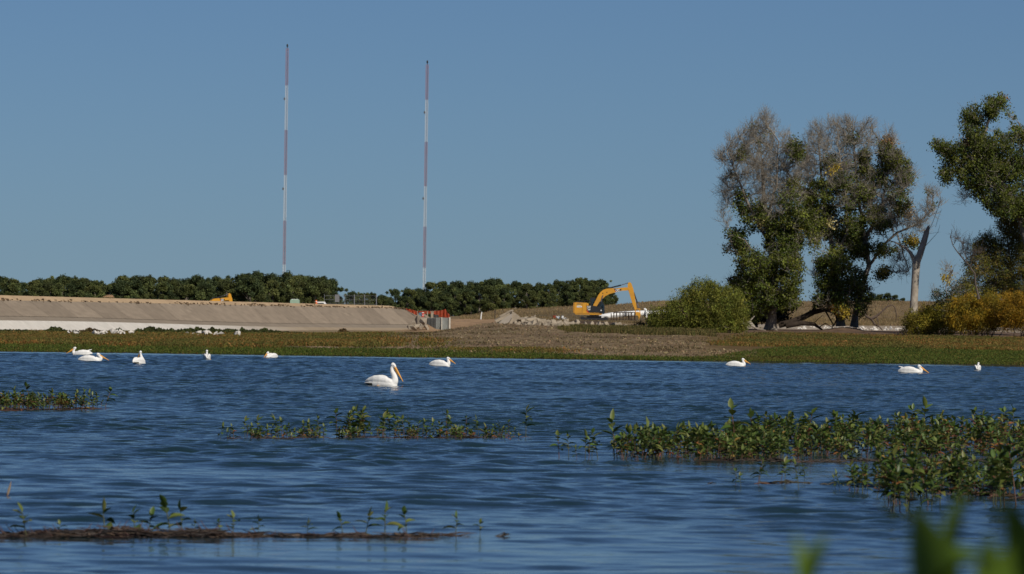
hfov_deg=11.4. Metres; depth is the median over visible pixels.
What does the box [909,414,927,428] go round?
smartweed plant
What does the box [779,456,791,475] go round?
smartweed plant
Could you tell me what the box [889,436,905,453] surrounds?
smartweed plant
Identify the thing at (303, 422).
smartweed plant
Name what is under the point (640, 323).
sage bush
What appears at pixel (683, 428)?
smartweed plant
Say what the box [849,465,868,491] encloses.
smartweed plant
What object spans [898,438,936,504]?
smartweed plant
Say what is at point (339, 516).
smartweed plant
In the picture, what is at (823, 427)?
smartweed plant
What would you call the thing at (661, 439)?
smartweed plant
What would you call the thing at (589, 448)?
smartweed plant
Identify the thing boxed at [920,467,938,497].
smartweed plant
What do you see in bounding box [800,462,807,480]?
smartweed plant
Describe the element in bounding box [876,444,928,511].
smartweed plant
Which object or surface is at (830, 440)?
smartweed plant
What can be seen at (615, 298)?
broadleaf tree
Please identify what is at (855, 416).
smartweed plant
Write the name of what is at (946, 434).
smartweed plant
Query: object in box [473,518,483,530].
smartweed plant
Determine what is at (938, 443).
smartweed plant
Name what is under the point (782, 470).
smartweed plant
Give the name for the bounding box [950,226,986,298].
dead sapling
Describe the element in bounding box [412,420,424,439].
smartweed plant
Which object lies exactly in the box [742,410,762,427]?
smartweed plant
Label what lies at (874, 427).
smartweed plant
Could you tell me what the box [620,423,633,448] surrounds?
smartweed plant
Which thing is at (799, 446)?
smartweed mass
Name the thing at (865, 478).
smartweed plant
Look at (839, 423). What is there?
smartweed plant
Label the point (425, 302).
broadleaf tree
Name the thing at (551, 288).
broadleaf tree
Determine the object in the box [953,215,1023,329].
willow tree
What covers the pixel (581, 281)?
broadleaf tree
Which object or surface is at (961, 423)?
smartweed plant
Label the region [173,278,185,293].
broadleaf tree
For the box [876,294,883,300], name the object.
broadleaf tree
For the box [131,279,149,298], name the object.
broadleaf tree
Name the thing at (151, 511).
smartweed plant
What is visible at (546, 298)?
broadleaf tree
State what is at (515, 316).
concrete slab
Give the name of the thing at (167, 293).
broadleaf tree
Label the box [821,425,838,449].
smartweed plant
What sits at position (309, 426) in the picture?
smartweed plant
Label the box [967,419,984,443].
smartweed plant
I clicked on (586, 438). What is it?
smartweed plant
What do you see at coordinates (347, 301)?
broadleaf tree
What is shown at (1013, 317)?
golden bush
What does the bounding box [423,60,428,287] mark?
radio mast
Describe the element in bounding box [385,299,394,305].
broadleaf tree
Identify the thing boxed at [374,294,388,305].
broadleaf tree
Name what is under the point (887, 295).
broadleaf tree
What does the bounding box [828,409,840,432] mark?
smartweed plant
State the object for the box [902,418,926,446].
smartweed plant
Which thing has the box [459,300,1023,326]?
dry grass
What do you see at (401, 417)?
smartweed plant
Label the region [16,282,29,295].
broadleaf tree
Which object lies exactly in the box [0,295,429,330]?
concrete dam
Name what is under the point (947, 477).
smartweed plant
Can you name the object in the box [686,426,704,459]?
smartweed plant
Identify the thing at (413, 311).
safety netting
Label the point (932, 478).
smartweed plant
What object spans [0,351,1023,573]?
lake water
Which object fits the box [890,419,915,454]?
smartweed plant
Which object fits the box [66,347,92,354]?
pelican
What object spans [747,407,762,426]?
smartweed plant
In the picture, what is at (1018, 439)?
smartweed plant
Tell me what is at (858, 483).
smartweed plant
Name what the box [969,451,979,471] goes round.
smartweed plant
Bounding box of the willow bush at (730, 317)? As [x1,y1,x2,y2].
[645,275,754,332]
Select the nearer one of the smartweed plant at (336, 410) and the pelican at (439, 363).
the smartweed plant at (336, 410)
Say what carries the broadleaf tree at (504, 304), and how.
on the ground at (456, 321)
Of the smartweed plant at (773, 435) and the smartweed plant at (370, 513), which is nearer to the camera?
the smartweed plant at (370, 513)
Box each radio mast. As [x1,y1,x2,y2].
[282,44,288,269]
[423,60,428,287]
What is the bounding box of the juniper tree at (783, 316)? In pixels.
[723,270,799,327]
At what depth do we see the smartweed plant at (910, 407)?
98.04 m
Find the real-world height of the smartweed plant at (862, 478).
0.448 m
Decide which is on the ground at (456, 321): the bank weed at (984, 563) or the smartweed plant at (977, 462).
the bank weed at (984, 563)
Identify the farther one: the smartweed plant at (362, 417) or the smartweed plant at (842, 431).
the smartweed plant at (362, 417)
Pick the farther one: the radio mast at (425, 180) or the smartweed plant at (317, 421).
the radio mast at (425, 180)
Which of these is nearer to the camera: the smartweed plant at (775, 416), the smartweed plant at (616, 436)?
the smartweed plant at (616, 436)
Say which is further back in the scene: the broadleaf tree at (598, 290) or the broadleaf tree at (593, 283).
the broadleaf tree at (593, 283)
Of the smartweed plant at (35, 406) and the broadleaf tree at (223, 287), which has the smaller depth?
the smartweed plant at (35, 406)
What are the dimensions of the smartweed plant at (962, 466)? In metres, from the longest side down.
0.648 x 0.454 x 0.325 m
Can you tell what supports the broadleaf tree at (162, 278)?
on the ground at (456, 321)
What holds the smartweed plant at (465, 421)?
on the lake water
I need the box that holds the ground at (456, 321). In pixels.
[1,301,1023,365]
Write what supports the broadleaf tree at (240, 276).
on the ground at (456, 321)
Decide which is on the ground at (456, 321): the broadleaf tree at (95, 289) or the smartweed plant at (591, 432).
the broadleaf tree at (95, 289)
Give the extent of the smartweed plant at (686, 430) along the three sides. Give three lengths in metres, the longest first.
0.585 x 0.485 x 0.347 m
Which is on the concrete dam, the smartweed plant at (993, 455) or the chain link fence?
the chain link fence
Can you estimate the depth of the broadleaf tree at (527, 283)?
989.58 m
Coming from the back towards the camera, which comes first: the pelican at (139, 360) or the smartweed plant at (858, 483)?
the pelican at (139, 360)
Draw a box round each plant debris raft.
[0,519,452,537]
[441,532,469,535]
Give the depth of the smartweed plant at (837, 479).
67.47 m
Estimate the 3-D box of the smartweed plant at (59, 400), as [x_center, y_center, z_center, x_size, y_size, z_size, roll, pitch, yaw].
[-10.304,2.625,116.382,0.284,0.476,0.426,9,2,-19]
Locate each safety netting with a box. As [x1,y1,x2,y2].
[406,308,416,314]
[418,309,449,317]
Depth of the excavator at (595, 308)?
849.48 m
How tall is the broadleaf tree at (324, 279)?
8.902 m
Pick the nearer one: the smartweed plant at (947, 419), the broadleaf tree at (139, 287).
the smartweed plant at (947, 419)
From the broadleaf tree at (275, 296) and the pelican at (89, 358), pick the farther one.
the broadleaf tree at (275, 296)
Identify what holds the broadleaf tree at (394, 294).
on the ground at (456, 321)
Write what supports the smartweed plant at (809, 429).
in the lake water
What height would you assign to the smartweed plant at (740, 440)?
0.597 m
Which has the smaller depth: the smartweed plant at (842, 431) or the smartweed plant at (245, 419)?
the smartweed plant at (842, 431)
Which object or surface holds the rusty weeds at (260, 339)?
on the ground at (456, 321)
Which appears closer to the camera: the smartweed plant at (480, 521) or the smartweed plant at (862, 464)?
the smartweed plant at (480, 521)
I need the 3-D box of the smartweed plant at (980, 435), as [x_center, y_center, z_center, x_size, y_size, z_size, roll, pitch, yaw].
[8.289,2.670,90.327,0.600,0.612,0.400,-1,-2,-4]
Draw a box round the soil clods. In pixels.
[413,317,756,356]
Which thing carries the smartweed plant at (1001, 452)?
in the lake water
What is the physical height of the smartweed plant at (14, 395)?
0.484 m
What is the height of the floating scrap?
0.055 m
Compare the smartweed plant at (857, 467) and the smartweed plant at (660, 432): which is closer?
the smartweed plant at (857, 467)
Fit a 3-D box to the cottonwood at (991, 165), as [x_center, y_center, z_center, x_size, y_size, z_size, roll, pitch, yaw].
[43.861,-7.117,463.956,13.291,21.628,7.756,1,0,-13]
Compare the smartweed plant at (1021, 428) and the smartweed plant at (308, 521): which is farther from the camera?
the smartweed plant at (1021, 428)
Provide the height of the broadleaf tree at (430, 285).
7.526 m
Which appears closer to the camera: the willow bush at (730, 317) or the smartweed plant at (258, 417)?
the smartweed plant at (258, 417)
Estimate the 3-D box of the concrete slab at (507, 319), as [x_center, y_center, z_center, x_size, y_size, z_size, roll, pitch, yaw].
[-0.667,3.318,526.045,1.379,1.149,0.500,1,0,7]
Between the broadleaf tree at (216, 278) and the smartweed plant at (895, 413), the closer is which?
the smartweed plant at (895, 413)
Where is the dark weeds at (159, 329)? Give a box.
[0,326,348,332]
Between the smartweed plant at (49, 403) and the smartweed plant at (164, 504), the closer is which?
the smartweed plant at (164, 504)
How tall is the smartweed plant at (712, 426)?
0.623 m
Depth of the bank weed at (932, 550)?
6.79 m
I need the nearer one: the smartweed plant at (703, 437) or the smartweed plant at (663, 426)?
the smartweed plant at (703, 437)
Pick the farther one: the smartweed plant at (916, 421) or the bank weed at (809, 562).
the smartweed plant at (916, 421)
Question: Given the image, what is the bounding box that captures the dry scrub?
[404,322,757,354]
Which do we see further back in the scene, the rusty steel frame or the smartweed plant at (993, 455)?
the rusty steel frame
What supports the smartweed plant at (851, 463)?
in the lake water
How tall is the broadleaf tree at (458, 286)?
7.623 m
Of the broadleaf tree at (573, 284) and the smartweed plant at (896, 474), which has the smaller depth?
the smartweed plant at (896, 474)
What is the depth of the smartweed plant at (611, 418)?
81.66 m
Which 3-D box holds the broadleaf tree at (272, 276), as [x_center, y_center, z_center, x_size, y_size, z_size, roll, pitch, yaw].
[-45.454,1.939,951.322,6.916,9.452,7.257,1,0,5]
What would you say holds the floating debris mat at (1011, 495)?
on the lake water
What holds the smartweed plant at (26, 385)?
in the lake water
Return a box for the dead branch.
[865,299,896,330]
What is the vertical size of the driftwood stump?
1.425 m
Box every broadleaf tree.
[0,276,8,289]
[0,283,22,295]
[3,278,21,295]
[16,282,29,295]
[16,284,38,295]
[26,280,45,294]
[28,278,43,295]
[37,282,62,296]
[43,278,55,290]
[48,273,75,296]
[64,278,92,297]
[68,278,103,297]
[84,285,104,297]
[101,283,112,297]
[107,274,129,297]
[110,279,138,298]
[129,275,155,294]
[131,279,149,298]
[138,274,160,297]
[144,282,179,299]
[157,275,169,292]
[160,277,180,298]
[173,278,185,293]
[176,283,195,299]
[180,278,190,282]
[187,274,205,300]
[188,277,216,298]
[189,282,216,300]
[212,275,222,287]
[214,280,245,301]
[217,278,234,296]
[226,273,244,289]
[229,273,252,301]
[232,275,271,302]
[248,270,263,299]
[251,272,281,301]
[260,280,290,302]
[277,279,306,302]
[280,270,305,294]
[291,274,307,296]
[295,279,335,303]
[306,276,327,300]
[317,283,347,304]
[328,278,340,296]
[344,291,360,304]
[356,293,363,304]
[359,292,370,304]
[365,292,378,304]
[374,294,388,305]
[385,288,402,306]
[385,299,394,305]
[397,287,414,308]
[397,295,416,310]
[406,289,420,310]
[414,287,423,298]
[417,291,443,316]
[418,282,443,314]
[433,281,447,302]
[433,291,456,314]
[442,280,472,311]
[451,288,480,315]
[467,280,478,313]
[467,281,483,312]
[476,277,508,307]
[479,285,500,311]
[492,277,509,307]
[496,286,513,308]
[509,280,522,308]
[512,284,540,308]
[516,282,533,308]
[531,285,544,307]
[536,282,544,303]
[538,283,559,306]
[539,292,553,307]
[547,279,566,306]
[557,283,577,306]
[560,279,580,301]
[573,277,588,297]
[580,285,593,304]
[585,279,599,296]
[592,287,610,304]
[596,279,614,305]
[610,293,618,304]
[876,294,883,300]
[877,292,891,300]
[890,294,898,300]
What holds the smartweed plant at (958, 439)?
in the lake water
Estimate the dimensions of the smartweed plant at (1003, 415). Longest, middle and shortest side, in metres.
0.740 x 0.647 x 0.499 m
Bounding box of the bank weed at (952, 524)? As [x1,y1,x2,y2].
[943,491,968,544]
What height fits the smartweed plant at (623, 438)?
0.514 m
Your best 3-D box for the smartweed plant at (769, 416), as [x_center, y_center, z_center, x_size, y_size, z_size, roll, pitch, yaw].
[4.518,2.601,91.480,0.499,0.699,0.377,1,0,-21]
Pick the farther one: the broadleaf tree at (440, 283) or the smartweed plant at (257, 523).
the broadleaf tree at (440, 283)
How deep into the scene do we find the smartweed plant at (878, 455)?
71.44 m
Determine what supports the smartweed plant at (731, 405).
in the lake water
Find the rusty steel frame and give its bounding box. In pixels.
[611,311,635,320]
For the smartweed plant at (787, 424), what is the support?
in the lake water
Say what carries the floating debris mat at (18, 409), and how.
on the lake water
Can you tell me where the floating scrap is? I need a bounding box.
[496,532,508,535]
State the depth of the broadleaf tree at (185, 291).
912.18 m
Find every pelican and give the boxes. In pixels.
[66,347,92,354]
[78,353,107,360]
[133,351,144,363]
[203,350,210,359]
[264,352,277,357]
[365,363,402,385]
[429,357,455,365]
[726,358,749,365]
[898,365,928,372]
[974,362,980,369]
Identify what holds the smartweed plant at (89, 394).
on the lake water
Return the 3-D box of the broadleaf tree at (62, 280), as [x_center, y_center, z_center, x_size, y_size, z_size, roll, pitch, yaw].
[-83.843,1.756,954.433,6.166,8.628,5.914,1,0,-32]
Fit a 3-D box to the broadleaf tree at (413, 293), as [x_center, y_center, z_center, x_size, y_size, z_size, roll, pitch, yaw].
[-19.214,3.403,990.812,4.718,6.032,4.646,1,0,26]
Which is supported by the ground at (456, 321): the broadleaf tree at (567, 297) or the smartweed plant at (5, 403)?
the broadleaf tree at (567, 297)
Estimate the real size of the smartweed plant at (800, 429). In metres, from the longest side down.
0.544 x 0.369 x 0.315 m
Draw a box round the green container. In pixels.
[290,299,299,302]
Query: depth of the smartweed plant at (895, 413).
99.02 m
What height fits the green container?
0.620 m
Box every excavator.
[210,293,231,300]
[573,282,640,320]
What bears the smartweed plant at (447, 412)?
in the lake water
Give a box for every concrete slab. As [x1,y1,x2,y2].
[495,312,510,321]
[499,314,511,323]
[509,311,518,322]
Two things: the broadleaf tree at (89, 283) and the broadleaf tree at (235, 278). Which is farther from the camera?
the broadleaf tree at (235, 278)
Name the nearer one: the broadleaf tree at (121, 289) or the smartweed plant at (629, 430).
the smartweed plant at (629, 430)
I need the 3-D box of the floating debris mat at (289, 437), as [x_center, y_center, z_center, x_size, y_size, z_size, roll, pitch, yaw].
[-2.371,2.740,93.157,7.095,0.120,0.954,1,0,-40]
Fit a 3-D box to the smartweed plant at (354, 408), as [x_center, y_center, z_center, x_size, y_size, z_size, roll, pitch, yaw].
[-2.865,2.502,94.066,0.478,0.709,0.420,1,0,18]
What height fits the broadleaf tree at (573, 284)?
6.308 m
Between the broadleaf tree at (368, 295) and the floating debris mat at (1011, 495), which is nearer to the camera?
the floating debris mat at (1011, 495)
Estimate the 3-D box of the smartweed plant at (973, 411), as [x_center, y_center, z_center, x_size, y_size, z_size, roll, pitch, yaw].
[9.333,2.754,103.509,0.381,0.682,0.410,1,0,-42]
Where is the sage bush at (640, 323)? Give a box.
[631,306,659,325]
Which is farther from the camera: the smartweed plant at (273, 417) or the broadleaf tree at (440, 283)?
the broadleaf tree at (440, 283)
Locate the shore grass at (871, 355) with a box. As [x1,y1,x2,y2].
[0,342,1023,364]
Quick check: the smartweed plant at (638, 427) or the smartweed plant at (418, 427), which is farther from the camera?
the smartweed plant at (418, 427)
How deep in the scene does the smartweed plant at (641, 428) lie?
84.72 m
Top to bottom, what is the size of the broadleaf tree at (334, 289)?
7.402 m
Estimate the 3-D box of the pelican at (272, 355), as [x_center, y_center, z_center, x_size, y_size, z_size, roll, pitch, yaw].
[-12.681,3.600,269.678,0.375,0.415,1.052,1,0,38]
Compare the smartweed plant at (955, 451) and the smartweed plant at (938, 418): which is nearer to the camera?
the smartweed plant at (955, 451)
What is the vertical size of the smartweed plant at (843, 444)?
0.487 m
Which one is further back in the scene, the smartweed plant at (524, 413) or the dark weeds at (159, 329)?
the dark weeds at (159, 329)
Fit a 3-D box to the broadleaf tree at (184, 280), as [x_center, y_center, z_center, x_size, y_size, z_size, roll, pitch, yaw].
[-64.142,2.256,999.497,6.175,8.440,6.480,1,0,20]
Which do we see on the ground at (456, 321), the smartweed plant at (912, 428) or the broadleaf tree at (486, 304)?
the broadleaf tree at (486, 304)
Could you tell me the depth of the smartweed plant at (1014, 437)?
93.61 m
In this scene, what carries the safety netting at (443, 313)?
attached to the concrete dam
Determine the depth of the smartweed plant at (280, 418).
93.53 m
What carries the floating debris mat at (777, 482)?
on the lake water
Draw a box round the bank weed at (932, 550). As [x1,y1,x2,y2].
[909,505,993,573]
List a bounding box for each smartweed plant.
[1,394,10,409]
[10,502,31,534]
[11,392,20,406]
[19,382,33,407]
[25,391,36,408]
[33,398,41,409]
[45,396,57,409]
[56,392,64,408]
[72,388,79,401]
[79,395,89,409]
[86,498,114,528]
[87,389,92,407]
[92,391,99,406]
[101,387,116,407]
[128,504,140,527]
[138,506,159,528]
[151,494,184,530]
[167,500,190,528]
[218,421,224,438]
[226,510,239,529]
[240,415,250,437]
[249,515,263,531]
[252,415,265,438]
[268,414,279,438]
[276,417,287,432]
[298,419,307,434]
[300,518,315,532]
[305,419,313,433]
[312,414,324,432]
[318,423,327,439]
[326,408,343,432]
[333,511,349,531]
[340,409,358,435]
[343,404,367,431]
[354,406,372,435]
[355,507,382,533]
[374,500,404,532]
[377,411,393,429]
[379,408,402,433]
[392,417,403,430]
[397,415,409,437]
[397,506,413,532]
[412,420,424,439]
[441,409,453,435]
[441,415,454,438]
[442,510,462,534]
[460,414,471,432]
[472,415,482,434]
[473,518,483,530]
[520,405,535,425]
[550,430,567,452]
[561,431,576,458]
[578,429,593,459]
[582,436,596,452]
[583,428,601,459]
[602,409,621,457]
[603,426,622,458]
[614,433,633,458]
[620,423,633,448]
[621,424,634,455]
[627,424,642,450]
[632,422,643,451]
[633,426,649,451]
[639,430,649,454]
[643,416,662,456]
[644,430,661,459]
[645,427,669,459]
[647,424,670,453]
[647,428,676,455]
[648,425,668,456]
[650,423,666,454]
[657,434,674,456]
[668,422,685,452]
[674,433,692,458]
[678,423,690,438]
[682,422,698,447]
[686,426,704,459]
[690,429,709,457]
[694,425,718,459]
[700,424,713,458]
[707,431,724,458]
[709,420,722,437]
[710,428,728,451]
[720,398,749,435]
[729,420,743,441]
[730,429,752,458]
[737,427,761,456]
[738,421,761,452]
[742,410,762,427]
[744,424,764,458]
[745,437,758,458]
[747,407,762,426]
[750,453,770,483]
[752,459,768,484]
[755,414,776,429]
[755,423,770,455]
[758,422,768,445]
[759,431,775,457]
[761,411,781,427]
[761,419,775,435]
[762,428,777,457]
[767,431,786,457]
[771,412,789,436]
[772,428,788,457]
[775,461,789,480]
[776,430,789,458]
[778,414,794,439]
[779,417,799,442]
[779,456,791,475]
[783,411,796,431]
[785,412,802,431]
[786,455,800,489]
[792,407,826,445]
[792,424,804,443]
[799,413,815,425]
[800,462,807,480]
[801,419,822,441]
[808,428,834,456]
[809,417,834,451]
[809,424,822,453]
[814,425,834,453]
[817,432,831,455]
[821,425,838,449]
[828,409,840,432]
[830,416,841,432]
[831,419,844,443]
[834,469,843,490]
[835,424,848,437]
[836,436,851,459]
[841,460,870,490]
[842,433,853,455]
[845,417,863,446]
[845,421,870,450]
[845,431,863,453]
[846,410,865,433]
[847,463,872,493]
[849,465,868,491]
[850,474,870,492]
[851,461,869,479]
[857,421,884,454]
[859,466,869,491]
[860,417,880,458]
[869,451,882,476]
[870,423,885,450]
[871,465,882,483]
[873,470,893,496]
[874,427,901,452]
[875,455,905,503]
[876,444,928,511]
[879,465,916,511]
[883,429,893,447]
[889,412,903,430]
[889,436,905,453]
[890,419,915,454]
[891,412,905,434]
[893,427,913,451]
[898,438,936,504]
[898,475,910,499]
[900,403,925,431]
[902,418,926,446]
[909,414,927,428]
[911,423,932,457]
[912,417,925,440]
[914,458,936,493]
[916,396,935,428]
[919,462,966,505]
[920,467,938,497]
[923,467,939,496]
[926,416,943,436]
[927,416,943,434]
[929,429,949,456]
[929,453,945,472]
[930,424,954,452]
[935,414,952,436]
[939,426,955,448]
[939,465,964,493]
[941,422,960,442]
[942,415,961,435]
[945,451,971,483]
[946,434,961,455]
[946,454,957,481]
[948,446,961,457]
[949,416,967,445]
[950,415,969,435]
[950,453,969,481]
[955,470,973,496]
[960,454,970,475]
[964,407,979,432]
[964,420,980,450]
[964,426,1001,457]
[964,464,977,494]
[965,423,994,442]
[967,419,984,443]
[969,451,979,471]
[970,410,988,426]
[971,413,984,444]
[974,437,989,458]
[975,458,991,480]
[979,409,994,433]
[981,415,1006,448]
[981,444,1019,504]
[981,452,994,476]
[985,425,1005,451]
[987,434,1023,505]
[993,423,1008,446]
[996,406,1016,430]
[1002,405,1020,423]
[1008,425,1017,441]
[1013,430,1023,454]
[1014,422,1023,445]
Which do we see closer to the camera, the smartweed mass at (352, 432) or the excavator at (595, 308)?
the smartweed mass at (352, 432)
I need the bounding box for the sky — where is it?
[0,0,1023,304]
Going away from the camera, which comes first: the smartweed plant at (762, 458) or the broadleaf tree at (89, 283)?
the smartweed plant at (762, 458)
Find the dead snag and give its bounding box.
[884,198,940,311]
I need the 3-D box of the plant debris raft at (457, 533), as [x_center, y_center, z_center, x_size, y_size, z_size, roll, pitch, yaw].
[-0.591,2.515,51.987,0.720,0.064,0.346,1,0,-32]
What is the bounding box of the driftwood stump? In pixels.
[743,316,765,330]
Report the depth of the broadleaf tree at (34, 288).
908.07 m
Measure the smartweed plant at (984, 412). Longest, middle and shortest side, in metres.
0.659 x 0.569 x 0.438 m
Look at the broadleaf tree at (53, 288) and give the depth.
916.88 m
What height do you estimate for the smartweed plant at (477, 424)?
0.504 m
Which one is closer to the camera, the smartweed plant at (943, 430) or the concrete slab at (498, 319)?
the smartweed plant at (943, 430)
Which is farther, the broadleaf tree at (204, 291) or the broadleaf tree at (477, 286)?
the broadleaf tree at (477, 286)
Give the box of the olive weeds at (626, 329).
[557,323,717,336]
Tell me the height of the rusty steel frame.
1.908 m
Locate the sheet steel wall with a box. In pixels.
[427,317,450,329]
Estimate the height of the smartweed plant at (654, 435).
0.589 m
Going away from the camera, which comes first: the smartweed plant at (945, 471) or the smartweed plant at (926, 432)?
the smartweed plant at (945, 471)
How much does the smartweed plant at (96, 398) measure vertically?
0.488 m
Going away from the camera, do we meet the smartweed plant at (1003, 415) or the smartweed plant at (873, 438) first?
the smartweed plant at (873, 438)
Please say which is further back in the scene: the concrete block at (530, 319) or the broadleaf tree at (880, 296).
the broadleaf tree at (880, 296)
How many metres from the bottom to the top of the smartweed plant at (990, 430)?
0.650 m
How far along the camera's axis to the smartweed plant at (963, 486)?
64.56 m
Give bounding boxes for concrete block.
[415,315,420,323]
[419,318,426,325]
[524,317,536,321]
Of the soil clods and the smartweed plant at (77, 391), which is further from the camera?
the soil clods
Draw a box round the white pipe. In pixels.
[599,310,669,317]
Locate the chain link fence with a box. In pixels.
[324,294,376,304]
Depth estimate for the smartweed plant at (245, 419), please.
91.94 m
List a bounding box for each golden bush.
[899,298,962,335]
[941,287,1014,336]
[993,287,1023,336]
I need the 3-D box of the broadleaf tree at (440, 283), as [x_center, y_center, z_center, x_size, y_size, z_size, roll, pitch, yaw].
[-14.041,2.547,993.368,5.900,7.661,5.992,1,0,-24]
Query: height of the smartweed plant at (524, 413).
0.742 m
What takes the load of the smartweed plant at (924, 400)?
in the lake water
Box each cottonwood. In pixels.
[709,103,815,329]
[795,111,948,327]
[926,91,1023,243]
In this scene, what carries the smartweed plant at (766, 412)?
in the lake water
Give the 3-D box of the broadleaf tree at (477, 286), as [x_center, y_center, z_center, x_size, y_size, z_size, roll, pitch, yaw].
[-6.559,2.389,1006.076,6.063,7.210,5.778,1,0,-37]
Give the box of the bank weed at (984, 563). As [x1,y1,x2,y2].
[973,533,999,573]
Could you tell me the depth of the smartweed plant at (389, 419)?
93.92 m
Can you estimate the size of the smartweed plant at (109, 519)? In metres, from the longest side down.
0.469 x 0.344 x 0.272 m
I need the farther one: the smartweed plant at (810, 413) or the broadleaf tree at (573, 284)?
the broadleaf tree at (573, 284)
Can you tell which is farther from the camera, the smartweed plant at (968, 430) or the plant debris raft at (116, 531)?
the smartweed plant at (968, 430)
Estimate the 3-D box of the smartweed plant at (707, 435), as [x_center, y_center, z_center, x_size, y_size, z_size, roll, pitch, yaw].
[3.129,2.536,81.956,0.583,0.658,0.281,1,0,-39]
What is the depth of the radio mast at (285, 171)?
1800.17 m
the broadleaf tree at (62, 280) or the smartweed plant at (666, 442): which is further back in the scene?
the broadleaf tree at (62, 280)
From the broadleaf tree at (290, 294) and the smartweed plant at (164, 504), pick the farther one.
the broadleaf tree at (290, 294)
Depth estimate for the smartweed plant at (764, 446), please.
82.56 m
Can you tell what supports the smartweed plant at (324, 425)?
in the lake water
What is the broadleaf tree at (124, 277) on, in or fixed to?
on the ground at (456, 321)
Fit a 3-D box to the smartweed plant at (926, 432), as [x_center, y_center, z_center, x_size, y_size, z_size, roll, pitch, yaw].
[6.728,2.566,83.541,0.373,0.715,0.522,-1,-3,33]
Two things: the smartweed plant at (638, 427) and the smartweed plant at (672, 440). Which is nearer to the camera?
the smartweed plant at (672, 440)
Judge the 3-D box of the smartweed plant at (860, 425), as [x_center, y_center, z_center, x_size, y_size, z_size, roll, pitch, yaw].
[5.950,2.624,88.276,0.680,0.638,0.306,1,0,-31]
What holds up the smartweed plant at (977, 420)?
in the lake water
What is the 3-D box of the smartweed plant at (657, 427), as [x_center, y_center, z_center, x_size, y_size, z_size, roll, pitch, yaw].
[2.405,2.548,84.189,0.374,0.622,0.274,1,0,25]
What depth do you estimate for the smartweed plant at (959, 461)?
70.18 m
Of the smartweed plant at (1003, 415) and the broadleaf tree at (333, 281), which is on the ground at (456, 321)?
the broadleaf tree at (333, 281)
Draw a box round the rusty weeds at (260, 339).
[0,329,1023,352]
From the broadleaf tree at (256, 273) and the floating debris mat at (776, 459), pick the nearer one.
the floating debris mat at (776, 459)
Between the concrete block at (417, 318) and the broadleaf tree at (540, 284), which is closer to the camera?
the concrete block at (417, 318)
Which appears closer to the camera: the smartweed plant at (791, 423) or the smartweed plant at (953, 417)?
the smartweed plant at (791, 423)
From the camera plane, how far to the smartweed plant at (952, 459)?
71.08 m
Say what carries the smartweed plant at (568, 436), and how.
on the lake water
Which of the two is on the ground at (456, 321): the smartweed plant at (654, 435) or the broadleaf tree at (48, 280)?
the broadleaf tree at (48, 280)
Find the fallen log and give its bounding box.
[778,306,836,329]
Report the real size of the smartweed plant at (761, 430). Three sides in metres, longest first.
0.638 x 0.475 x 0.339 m
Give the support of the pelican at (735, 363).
on the lake water
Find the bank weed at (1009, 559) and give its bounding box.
[983,490,1023,573]
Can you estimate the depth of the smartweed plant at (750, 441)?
82.13 m
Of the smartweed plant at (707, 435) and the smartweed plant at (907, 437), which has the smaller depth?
the smartweed plant at (707, 435)
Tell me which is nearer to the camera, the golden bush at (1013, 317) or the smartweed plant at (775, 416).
the smartweed plant at (775, 416)
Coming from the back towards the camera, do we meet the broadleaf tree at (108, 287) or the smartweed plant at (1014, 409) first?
the broadleaf tree at (108, 287)
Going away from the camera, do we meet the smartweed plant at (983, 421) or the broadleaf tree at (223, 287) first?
the smartweed plant at (983, 421)
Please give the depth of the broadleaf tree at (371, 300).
979.04 m
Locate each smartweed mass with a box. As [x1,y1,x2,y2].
[0,391,104,409]
[226,423,521,439]
[607,432,765,460]
[713,413,1023,495]
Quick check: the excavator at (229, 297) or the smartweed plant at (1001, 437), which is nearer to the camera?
the smartweed plant at (1001, 437)
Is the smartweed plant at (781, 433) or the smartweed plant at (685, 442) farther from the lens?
the smartweed plant at (781, 433)
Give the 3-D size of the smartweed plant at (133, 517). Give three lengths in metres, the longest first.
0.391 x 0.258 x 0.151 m
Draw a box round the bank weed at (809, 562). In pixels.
[794,532,827,573]
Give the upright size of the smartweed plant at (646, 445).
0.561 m
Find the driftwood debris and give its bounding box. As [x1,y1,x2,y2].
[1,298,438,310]
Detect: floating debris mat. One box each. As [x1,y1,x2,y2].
[1,407,107,410]
[222,434,530,439]
[697,457,1023,462]
[754,479,845,483]
[928,488,1023,498]
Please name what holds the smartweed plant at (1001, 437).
in the lake water
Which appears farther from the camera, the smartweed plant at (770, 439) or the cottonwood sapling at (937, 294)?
the cottonwood sapling at (937, 294)
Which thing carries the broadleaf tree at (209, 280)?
on the ground at (456, 321)
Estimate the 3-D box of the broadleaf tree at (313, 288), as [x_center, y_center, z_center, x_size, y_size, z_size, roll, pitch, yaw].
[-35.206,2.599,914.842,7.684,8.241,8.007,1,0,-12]
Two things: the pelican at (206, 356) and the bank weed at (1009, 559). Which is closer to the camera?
the bank weed at (1009, 559)
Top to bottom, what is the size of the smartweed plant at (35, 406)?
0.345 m
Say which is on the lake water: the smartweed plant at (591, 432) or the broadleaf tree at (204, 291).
the smartweed plant at (591, 432)
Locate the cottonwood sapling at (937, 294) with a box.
[929,260,968,313]
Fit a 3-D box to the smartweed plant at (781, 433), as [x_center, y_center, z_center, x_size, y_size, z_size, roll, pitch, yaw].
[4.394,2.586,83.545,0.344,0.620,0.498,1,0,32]
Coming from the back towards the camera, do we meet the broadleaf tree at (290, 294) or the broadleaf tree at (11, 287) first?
the broadleaf tree at (290, 294)
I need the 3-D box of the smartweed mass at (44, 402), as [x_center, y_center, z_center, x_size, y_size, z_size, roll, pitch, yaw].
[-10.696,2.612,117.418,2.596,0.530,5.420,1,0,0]

